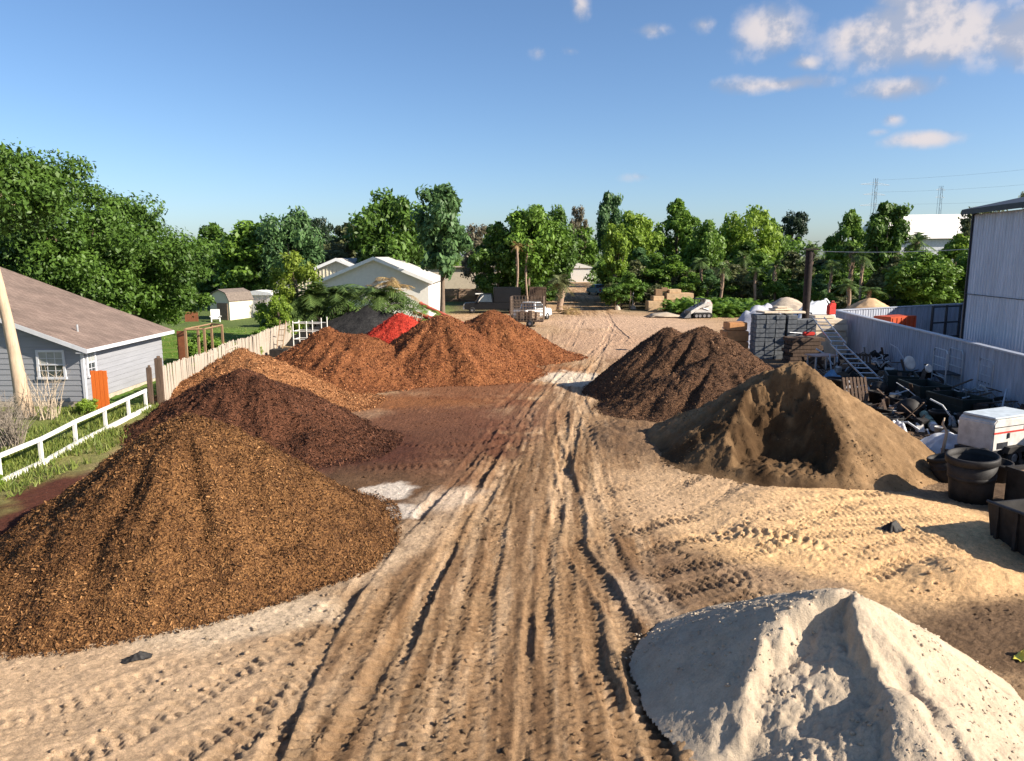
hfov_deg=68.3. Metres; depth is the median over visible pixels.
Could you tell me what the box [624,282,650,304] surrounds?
nursery shrub
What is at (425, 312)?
frond heap
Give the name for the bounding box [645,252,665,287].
nursery shrub
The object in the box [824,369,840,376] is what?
tarp
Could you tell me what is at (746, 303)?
fern clump
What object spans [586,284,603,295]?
parked car
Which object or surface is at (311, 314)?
frond heap
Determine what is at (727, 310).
fern clump
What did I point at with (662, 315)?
gravel heap
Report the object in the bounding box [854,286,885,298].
nursery palm
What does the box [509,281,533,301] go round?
garden bush
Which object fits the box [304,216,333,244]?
broadleaf tree
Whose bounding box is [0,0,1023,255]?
sky
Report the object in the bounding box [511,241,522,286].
bare palm
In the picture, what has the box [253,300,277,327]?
garden bush
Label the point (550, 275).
lane shrub
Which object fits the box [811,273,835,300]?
nursery shrub
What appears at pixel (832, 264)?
nursery palm
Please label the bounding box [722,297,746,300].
fern clump
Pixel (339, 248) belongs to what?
broadleaf tree
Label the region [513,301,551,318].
pickup truck
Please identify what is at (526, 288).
bare palm
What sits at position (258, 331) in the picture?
garden bush
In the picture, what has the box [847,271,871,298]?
nursery shrub
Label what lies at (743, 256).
nursery palm
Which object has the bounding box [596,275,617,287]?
lane shrub
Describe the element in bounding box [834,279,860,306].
nursery palm
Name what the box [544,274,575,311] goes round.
dying palm
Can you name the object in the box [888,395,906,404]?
nursery pot
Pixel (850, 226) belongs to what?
broadleaf tree
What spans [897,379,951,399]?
steel bin
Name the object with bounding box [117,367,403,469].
mulch pile
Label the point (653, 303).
stone stack
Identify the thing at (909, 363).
drum lid
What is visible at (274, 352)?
plastic crate
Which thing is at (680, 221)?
broadleaf tree
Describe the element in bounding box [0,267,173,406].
house
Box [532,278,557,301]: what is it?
lane shrub
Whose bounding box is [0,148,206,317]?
broadleaf tree
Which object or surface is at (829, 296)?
nursery shrub
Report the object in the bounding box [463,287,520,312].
truck
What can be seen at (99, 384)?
orange board
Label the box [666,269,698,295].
nursery shrub
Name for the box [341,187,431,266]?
broadleaf tree
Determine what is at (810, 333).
concrete saw
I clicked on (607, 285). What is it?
nursery shrub
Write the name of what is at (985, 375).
shelf rack
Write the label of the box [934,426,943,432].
bucket
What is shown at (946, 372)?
shelf rack
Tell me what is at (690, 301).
fern clump
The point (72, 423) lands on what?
rail fence
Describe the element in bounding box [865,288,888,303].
nursery shrub
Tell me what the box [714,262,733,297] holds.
nursery palm
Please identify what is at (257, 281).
garden bush
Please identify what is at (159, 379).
fence post
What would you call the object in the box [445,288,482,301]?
plank fence
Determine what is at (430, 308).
steel pipe
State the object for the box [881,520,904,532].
rock
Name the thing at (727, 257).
nursery shrub
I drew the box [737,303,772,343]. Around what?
tarp
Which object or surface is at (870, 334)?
corrugated wall
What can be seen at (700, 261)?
nursery palm
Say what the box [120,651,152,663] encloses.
litter
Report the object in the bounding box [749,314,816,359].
block stack
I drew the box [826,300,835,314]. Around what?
fuel can
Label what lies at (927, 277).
broadleaf tree
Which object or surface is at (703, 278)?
nursery shrub
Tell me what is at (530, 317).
cage trailer
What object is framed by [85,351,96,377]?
window
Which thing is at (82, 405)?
garden bush
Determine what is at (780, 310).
limestone slabs
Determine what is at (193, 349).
garden bush
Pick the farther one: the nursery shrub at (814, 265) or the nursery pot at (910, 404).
the nursery shrub at (814, 265)
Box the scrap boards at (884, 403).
[801,347,1022,450]
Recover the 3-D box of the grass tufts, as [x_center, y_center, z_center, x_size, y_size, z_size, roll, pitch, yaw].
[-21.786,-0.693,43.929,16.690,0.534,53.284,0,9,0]
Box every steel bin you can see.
[884,369,919,395]
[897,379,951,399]
[925,390,992,423]
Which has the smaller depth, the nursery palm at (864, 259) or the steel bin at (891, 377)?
the steel bin at (891, 377)
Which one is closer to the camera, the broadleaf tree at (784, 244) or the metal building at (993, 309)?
the metal building at (993, 309)
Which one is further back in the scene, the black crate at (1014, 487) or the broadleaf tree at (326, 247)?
the broadleaf tree at (326, 247)
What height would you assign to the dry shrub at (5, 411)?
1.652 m
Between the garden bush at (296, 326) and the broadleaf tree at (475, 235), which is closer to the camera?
the garden bush at (296, 326)
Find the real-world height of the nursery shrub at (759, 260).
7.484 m
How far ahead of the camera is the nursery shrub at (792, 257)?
102.78 m
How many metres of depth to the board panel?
76.45 m
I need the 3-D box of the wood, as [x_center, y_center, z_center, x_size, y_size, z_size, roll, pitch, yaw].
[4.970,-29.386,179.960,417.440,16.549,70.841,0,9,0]
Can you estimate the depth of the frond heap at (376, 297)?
58.45 m
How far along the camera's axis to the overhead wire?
45.61 m
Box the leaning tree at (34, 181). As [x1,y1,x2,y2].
[0,137,70,417]
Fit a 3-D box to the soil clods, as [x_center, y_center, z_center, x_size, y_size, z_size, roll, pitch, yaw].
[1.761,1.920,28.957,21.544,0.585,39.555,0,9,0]
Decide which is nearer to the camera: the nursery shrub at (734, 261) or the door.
the door
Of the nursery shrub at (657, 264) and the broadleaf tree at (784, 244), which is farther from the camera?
the broadleaf tree at (784, 244)
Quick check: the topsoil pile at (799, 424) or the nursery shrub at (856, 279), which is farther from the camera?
the nursery shrub at (856, 279)
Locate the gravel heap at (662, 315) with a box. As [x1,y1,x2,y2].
[644,312,681,317]
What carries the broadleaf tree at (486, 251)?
on the ground
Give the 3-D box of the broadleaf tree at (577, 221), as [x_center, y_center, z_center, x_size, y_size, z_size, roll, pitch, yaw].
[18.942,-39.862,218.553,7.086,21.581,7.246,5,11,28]
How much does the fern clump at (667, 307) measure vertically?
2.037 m
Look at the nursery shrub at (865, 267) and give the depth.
110.13 m
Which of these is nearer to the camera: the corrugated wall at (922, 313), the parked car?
the corrugated wall at (922, 313)
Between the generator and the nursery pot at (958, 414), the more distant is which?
the nursery pot at (958, 414)
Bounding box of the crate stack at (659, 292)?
[654,287,667,295]
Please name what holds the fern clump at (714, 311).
on the ground
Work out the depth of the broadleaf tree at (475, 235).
115.22 m
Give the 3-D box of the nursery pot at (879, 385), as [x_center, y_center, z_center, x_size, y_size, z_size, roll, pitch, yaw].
[17.471,0.498,36.020,0.797,0.797,0.623,6,18,33]
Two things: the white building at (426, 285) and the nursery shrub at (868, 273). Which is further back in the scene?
the nursery shrub at (868, 273)
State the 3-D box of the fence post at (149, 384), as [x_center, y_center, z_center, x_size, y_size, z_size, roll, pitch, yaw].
[-16.050,0.333,33.502,0.200,2.050,0.170,-2,10,-11]
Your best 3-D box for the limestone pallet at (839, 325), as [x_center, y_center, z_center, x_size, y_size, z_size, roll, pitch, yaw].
[21.600,-3.222,52.375,2.674,2.635,1.910,-1,9,-6]
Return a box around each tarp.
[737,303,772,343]
[794,298,835,317]
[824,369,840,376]
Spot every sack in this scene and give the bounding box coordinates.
[892,419,906,430]
[920,432,957,453]
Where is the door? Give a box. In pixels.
[217,303,227,319]
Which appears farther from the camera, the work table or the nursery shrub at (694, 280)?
the nursery shrub at (694, 280)
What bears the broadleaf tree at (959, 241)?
on the ground
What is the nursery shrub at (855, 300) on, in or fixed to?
on the ground
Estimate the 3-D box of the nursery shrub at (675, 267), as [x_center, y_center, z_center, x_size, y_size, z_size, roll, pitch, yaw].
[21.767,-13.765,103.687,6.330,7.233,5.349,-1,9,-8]
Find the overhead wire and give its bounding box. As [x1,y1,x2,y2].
[819,249,967,252]
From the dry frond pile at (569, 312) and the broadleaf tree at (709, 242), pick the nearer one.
the dry frond pile at (569, 312)
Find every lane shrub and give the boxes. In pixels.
[532,271,552,279]
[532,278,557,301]
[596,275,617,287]
[599,283,629,309]
[606,274,636,305]
[618,272,642,308]
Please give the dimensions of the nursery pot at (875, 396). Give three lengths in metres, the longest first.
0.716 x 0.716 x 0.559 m
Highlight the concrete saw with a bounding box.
[789,329,815,335]
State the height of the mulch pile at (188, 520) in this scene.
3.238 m
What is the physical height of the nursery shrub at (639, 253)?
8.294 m
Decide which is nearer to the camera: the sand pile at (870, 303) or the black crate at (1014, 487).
the black crate at (1014, 487)
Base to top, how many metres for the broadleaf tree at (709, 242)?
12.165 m
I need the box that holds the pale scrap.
[824,366,955,432]
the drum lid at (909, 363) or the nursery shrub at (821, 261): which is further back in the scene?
the nursery shrub at (821, 261)
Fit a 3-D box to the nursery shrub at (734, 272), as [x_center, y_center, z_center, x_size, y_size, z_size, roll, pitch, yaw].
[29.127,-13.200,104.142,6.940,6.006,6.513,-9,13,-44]
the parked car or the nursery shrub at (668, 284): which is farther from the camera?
the parked car
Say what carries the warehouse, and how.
on the ground
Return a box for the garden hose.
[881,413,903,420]
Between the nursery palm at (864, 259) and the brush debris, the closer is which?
the brush debris
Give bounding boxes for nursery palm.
[688,257,709,280]
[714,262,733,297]
[735,250,755,297]
[744,267,765,300]
[764,259,785,301]
[800,240,821,262]
[820,259,845,292]
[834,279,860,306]
[841,243,863,295]
[851,249,874,298]
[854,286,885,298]
[900,232,937,254]
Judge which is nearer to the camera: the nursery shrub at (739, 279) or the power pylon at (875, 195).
the nursery shrub at (739, 279)
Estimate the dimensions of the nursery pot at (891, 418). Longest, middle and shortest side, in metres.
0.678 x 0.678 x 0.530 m
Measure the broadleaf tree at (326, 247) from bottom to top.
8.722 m
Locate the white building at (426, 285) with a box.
[319,257,439,317]
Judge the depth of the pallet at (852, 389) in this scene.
34.26 m
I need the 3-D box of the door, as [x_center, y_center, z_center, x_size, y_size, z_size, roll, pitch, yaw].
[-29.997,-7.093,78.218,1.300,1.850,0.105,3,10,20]
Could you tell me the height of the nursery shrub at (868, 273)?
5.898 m
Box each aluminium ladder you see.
[811,317,845,343]
[830,343,882,380]
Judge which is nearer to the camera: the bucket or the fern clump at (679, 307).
the bucket
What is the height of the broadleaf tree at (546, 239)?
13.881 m
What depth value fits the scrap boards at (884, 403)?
33.79 m
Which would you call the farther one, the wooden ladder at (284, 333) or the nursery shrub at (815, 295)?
the nursery shrub at (815, 295)
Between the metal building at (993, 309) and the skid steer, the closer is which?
the metal building at (993, 309)
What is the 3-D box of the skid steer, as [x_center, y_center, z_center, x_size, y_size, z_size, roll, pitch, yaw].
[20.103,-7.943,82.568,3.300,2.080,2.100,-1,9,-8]
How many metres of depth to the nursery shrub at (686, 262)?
109.01 m
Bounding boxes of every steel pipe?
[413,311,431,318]
[419,301,463,322]
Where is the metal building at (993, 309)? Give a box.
[960,197,1023,352]
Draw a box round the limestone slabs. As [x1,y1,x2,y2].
[755,306,805,313]
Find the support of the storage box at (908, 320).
on the ground
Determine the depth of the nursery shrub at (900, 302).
81.38 m
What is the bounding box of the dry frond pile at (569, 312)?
[555,306,580,314]
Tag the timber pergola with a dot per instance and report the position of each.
(182, 343)
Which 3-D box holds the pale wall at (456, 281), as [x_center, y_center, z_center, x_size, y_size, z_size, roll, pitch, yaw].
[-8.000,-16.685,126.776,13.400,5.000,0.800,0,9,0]
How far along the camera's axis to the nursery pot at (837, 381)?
36.73 m
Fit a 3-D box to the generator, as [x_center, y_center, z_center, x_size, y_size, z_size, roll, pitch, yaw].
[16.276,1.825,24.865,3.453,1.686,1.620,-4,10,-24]
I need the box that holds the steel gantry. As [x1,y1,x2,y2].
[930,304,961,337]
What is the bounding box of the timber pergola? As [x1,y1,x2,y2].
[176,323,223,375]
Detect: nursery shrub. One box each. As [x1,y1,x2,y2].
[591,254,646,284]
[596,257,635,291]
[604,281,624,305]
[620,259,650,304]
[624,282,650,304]
[629,247,654,284]
[639,284,663,303]
[640,253,673,287]
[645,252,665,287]
[652,254,690,291]
[662,282,684,292]
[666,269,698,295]
[676,272,706,297]
[680,259,717,296]
[687,269,723,298]
[693,273,719,297]
[702,263,744,293]
[715,275,739,299]
[723,255,748,263]
[726,254,762,291]
[726,269,762,298]
[727,241,768,280]
[738,252,779,299]
[739,285,771,302]
[757,280,791,300]
[761,267,796,295]
[775,250,815,287]
[784,278,802,298]
[793,285,821,302]
[795,260,823,270]
[795,277,827,300]
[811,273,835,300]
[812,266,827,277]
[812,266,848,294]
[813,243,857,270]
[820,292,839,308]
[825,273,855,304]
[835,294,856,308]
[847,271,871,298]
[850,297,865,304]
[856,262,875,273]
[859,270,888,294]
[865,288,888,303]
[880,296,899,306]
[892,299,913,306]
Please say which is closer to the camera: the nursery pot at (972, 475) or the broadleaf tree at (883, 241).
the nursery pot at (972, 475)
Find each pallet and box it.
[720,321,748,349]
[809,314,847,353]
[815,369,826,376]
[841,377,868,400]
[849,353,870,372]
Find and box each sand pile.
[624,587,1023,760]
[835,298,889,314]
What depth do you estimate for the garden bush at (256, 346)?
49.09 m
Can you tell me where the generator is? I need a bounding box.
[954,407,1023,461]
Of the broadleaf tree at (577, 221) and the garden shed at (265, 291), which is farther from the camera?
the broadleaf tree at (577, 221)
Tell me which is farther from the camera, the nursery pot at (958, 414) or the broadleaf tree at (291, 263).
the broadleaf tree at (291, 263)
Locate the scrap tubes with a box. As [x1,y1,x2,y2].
[816,343,1007,433]
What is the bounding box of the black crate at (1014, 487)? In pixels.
[1004,465,1023,500]
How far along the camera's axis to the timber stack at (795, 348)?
47.15 m
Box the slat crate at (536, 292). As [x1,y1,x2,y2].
[529,287,546,306]
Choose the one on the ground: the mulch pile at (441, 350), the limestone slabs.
the mulch pile at (441, 350)
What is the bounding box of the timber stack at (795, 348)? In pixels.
[781,336,824,363]
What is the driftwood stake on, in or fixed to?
on the ground
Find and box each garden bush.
[0,474,4,487]
[1,456,12,468]
[73,398,98,413]
[173,332,221,360]
[233,277,274,290]
[245,342,263,353]
[250,326,276,335]
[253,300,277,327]
[263,315,305,335]
[306,294,357,326]
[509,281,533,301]
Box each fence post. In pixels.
[146,365,153,404]
[154,356,164,403]
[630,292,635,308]
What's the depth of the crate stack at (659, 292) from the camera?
93.67 m
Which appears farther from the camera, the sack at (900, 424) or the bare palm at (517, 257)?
the bare palm at (517, 257)
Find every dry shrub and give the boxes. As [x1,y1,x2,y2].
[0,390,23,427]
[0,403,43,450]
[22,362,70,419]
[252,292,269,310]
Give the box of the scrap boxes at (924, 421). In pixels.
[805,350,1023,464]
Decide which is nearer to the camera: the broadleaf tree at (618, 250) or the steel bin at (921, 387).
the steel bin at (921, 387)
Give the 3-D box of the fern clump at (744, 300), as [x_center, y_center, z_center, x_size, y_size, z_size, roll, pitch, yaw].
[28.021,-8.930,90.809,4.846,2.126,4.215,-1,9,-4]
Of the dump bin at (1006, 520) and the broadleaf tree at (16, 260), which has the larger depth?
the broadleaf tree at (16, 260)
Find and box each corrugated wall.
[836,303,962,335]
[836,310,1023,408]
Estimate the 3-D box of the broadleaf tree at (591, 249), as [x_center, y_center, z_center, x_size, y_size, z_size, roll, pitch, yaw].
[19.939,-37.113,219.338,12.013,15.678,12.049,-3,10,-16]
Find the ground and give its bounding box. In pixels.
[0,256,1023,760]
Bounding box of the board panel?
[185,312,197,321]
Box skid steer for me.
[680,298,712,317]
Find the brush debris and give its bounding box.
[963,387,1013,407]
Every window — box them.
[35,350,67,378]
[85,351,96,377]
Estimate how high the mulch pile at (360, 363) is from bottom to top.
2.808 m
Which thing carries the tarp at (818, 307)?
on the ground
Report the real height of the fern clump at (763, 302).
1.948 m
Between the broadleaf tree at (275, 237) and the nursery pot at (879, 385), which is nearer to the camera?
the nursery pot at (879, 385)
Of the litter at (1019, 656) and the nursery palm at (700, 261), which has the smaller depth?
the litter at (1019, 656)
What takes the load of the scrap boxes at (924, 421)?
on the ground
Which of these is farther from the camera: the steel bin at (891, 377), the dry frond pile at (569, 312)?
the dry frond pile at (569, 312)
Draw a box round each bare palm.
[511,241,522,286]
[523,244,532,301]
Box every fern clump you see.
[657,298,682,312]
[667,300,696,312]
[674,299,709,313]
[688,296,719,299]
[699,299,725,315]
[706,297,728,300]
[712,304,725,317]
[716,302,743,317]
[718,300,739,315]
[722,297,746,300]
[728,303,755,317]
[729,301,755,315]
[737,298,761,305]
[749,299,773,305]
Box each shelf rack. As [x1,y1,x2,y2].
[931,347,963,390]
[976,357,994,397]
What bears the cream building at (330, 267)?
on the ground
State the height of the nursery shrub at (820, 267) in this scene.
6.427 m
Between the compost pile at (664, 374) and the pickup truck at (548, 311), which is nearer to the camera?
the compost pile at (664, 374)
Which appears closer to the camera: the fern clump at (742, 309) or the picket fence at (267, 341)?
the picket fence at (267, 341)
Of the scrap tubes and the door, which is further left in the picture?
the door
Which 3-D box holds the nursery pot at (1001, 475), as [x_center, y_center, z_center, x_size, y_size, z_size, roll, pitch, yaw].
[14.601,2.726,22.718,0.792,0.619,0.792,0,15,0]
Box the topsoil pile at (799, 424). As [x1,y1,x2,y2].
[647,361,939,491]
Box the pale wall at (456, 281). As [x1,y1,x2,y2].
[425,266,501,295]
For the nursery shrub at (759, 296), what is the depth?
96.58 m
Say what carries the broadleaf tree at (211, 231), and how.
on the ground
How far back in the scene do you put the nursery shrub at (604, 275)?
104.28 m
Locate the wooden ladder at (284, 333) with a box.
[276,320,285,347]
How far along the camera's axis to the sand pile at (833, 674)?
10.66 m
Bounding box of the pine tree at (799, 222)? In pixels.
[779,209,809,250]
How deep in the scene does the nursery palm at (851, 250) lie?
94.73 m
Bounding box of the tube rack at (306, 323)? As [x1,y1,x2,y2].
[292,317,327,345]
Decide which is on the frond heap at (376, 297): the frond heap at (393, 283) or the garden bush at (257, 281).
the frond heap at (393, 283)
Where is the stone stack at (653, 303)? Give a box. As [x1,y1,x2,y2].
[645,289,693,310]
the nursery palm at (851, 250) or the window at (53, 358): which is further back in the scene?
the nursery palm at (851, 250)
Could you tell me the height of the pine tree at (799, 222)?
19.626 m
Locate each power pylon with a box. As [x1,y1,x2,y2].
[860,178,886,213]
[936,187,944,213]
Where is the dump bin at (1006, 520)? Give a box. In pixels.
[986,499,1023,554]
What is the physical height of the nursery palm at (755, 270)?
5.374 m
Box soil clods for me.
[12,361,1022,760]
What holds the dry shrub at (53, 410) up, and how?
on the ground
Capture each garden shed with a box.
[210,288,253,319]
[250,289,274,312]
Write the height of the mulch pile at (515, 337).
3.322 m
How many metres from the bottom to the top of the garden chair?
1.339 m
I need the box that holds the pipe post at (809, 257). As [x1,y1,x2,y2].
[802,248,818,317]
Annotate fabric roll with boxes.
[919,410,937,430]
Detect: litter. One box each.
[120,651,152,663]
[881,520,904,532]
[1013,649,1023,661]
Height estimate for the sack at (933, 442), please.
0.732 m
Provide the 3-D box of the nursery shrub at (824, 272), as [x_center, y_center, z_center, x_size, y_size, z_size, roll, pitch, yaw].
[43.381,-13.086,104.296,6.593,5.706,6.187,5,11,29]
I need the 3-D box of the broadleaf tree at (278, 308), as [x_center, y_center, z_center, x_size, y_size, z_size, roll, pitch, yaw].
[-17.504,-4.557,57.025,2.326,3.943,2.274,4,10,21]
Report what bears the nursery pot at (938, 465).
on the ground
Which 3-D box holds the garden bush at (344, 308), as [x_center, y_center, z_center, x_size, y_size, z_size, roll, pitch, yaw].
[-15.490,-5.442,63.805,4.868,3.869,4.008,-7,12,-36]
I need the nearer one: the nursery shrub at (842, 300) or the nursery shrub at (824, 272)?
the nursery shrub at (842, 300)
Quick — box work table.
[805,353,838,370]
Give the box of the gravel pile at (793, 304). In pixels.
[770,297,835,316]
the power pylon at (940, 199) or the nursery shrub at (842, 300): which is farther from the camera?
the power pylon at (940, 199)
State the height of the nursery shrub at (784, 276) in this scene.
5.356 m
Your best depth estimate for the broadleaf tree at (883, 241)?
89.35 m
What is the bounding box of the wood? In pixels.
[158,227,866,283]
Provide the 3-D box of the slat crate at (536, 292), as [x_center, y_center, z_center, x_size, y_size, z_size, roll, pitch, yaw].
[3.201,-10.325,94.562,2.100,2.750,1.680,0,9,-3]
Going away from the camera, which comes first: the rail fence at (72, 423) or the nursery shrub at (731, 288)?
the rail fence at (72, 423)
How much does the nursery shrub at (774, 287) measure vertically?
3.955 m
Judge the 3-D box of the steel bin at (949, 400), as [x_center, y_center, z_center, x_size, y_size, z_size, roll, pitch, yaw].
[18.389,1.103,31.195,1.382,1.055,2.080,-2,10,-10]
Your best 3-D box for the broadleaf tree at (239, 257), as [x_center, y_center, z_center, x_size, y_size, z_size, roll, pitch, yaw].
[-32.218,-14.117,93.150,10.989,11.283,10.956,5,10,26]
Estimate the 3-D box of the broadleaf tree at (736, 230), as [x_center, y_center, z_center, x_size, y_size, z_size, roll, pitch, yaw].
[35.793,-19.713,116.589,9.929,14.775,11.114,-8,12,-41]
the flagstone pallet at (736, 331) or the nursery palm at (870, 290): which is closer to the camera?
the flagstone pallet at (736, 331)
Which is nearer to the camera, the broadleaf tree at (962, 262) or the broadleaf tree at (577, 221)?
the broadleaf tree at (962, 262)
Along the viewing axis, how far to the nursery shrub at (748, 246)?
111.37 m
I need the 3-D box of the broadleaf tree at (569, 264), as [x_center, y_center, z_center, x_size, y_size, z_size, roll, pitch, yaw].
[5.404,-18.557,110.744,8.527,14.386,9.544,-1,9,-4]
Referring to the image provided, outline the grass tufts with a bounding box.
[0,326,253,499]
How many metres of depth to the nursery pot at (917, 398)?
31.98 m
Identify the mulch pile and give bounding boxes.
[0,411,401,659]
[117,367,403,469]
[154,347,387,411]
[274,326,434,393]
[285,305,394,346]
[367,312,419,343]
[389,315,549,387]
[464,309,587,365]
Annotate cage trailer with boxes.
[510,296,544,326]
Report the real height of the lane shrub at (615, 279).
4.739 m
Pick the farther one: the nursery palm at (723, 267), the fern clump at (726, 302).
the nursery palm at (723, 267)
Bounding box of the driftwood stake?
[941,418,948,452]
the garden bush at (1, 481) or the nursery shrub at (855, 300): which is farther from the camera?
the nursery shrub at (855, 300)
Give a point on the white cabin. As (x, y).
(580, 273)
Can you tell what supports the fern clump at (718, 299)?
on the ground
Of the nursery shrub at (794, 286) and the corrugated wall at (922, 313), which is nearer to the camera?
the corrugated wall at (922, 313)
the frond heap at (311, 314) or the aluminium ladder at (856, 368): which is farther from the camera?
the frond heap at (311, 314)
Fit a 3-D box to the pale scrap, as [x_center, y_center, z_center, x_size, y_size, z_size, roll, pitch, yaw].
[18.126,0.794,34.213,4.445,0.997,19.195,1,9,7]
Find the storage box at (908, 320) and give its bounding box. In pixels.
[874,314,916,327]
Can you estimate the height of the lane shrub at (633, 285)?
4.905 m
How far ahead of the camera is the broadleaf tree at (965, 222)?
115.62 m
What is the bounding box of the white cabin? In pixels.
[568,263,593,281]
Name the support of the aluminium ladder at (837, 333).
on the aluminium ladder at (856, 368)
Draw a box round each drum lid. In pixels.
[904,356,915,369]
[925,364,931,372]
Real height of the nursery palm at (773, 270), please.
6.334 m
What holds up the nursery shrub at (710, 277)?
on the ground
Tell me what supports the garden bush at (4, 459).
on the ground
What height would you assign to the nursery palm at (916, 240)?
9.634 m
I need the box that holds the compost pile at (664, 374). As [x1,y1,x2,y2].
[581,325,773,422]
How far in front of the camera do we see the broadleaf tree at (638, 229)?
113.81 m
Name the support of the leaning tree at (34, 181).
on the ground
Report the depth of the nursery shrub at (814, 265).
109.98 m
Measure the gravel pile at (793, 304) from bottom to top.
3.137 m
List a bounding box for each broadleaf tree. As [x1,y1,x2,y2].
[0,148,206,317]
[0,253,57,266]
[36,188,222,325]
[118,273,197,325]
[192,222,227,296]
[211,220,289,290]
[254,205,326,284]
[264,294,292,332]
[267,250,326,332]
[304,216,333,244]
[316,222,361,264]
[319,244,331,263]
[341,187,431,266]
[409,182,473,312]
[459,223,495,286]
[467,221,524,295]
[490,204,571,295]
[527,204,579,301]
[569,204,589,259]
[571,226,601,265]
[594,190,623,256]
[601,223,631,305]
[602,210,663,262]
[643,198,700,261]
[678,219,726,271]
[716,205,783,298]
[757,217,789,263]
[822,208,867,297]
[862,200,913,271]
[865,256,915,304]
[881,249,964,304]
[937,233,969,290]
[944,206,1007,261]
[954,247,968,297]
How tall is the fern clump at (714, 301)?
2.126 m
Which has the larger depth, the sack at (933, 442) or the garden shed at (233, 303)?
the garden shed at (233, 303)
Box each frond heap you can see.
[260,298,344,333]
[288,282,424,323]
[364,277,420,304]
[405,305,440,321]
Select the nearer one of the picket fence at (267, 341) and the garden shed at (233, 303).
the picket fence at (267, 341)
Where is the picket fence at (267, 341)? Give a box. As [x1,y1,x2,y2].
[162,321,304,399]
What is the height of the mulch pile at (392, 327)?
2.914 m
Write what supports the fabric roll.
on the ground
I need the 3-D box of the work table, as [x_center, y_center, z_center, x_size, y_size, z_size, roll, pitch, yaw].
[17.600,-0.905,43.028,1.500,1.160,1.000,-2,10,-11]
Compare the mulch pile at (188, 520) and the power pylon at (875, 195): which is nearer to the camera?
the mulch pile at (188, 520)
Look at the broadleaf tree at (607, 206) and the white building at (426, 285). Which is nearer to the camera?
the white building at (426, 285)
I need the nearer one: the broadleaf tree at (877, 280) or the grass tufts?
the grass tufts
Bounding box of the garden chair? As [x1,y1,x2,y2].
[210,309,221,321]
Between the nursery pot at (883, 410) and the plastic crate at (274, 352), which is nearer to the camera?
the nursery pot at (883, 410)
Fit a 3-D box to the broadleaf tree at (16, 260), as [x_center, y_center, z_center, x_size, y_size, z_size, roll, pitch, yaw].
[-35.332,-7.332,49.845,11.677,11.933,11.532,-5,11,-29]
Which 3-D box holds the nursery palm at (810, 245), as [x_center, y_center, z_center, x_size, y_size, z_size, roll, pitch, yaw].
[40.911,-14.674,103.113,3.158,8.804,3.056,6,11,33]
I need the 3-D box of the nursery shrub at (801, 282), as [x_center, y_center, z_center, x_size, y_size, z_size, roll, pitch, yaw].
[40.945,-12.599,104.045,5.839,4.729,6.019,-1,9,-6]
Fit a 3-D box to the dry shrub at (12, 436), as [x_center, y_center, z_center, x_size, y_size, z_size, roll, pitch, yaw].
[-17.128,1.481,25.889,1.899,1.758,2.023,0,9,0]
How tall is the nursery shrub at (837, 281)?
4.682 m
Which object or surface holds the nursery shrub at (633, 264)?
on the ground
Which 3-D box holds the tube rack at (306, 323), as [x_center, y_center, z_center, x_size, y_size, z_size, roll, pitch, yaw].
[-13.882,-3.095,52.023,2.170,2.550,0.970,2,10,11]
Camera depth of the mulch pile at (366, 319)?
56.61 m
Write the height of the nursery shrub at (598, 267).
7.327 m
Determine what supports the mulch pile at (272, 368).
on the ground
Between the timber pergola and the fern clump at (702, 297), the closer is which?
the timber pergola
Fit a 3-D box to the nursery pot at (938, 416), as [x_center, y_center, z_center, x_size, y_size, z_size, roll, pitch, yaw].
[16.990,1.513,30.055,0.792,0.618,0.791,-2,8,0]
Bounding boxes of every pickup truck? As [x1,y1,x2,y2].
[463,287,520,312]
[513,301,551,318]
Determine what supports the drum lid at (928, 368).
on the steel bin at (921, 387)
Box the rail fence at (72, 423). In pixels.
[0,389,148,481]
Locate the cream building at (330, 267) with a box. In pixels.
[276,258,356,295]
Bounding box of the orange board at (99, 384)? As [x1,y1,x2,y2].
[90,370,109,408]
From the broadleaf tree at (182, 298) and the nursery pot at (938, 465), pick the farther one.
the broadleaf tree at (182, 298)
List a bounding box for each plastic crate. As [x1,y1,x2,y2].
[269,348,286,356]
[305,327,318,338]
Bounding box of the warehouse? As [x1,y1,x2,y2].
[862,214,968,261]
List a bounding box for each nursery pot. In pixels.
[825,376,845,388]
[868,390,883,403]
[871,381,887,394]
[877,407,892,414]
[886,416,898,420]
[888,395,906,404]
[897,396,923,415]
[897,398,921,420]
[926,453,947,482]
[928,409,950,426]
[945,447,1001,504]
[956,412,962,426]
[995,458,1014,483]
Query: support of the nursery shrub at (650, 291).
on the ground
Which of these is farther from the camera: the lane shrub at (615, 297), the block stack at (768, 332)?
the lane shrub at (615, 297)

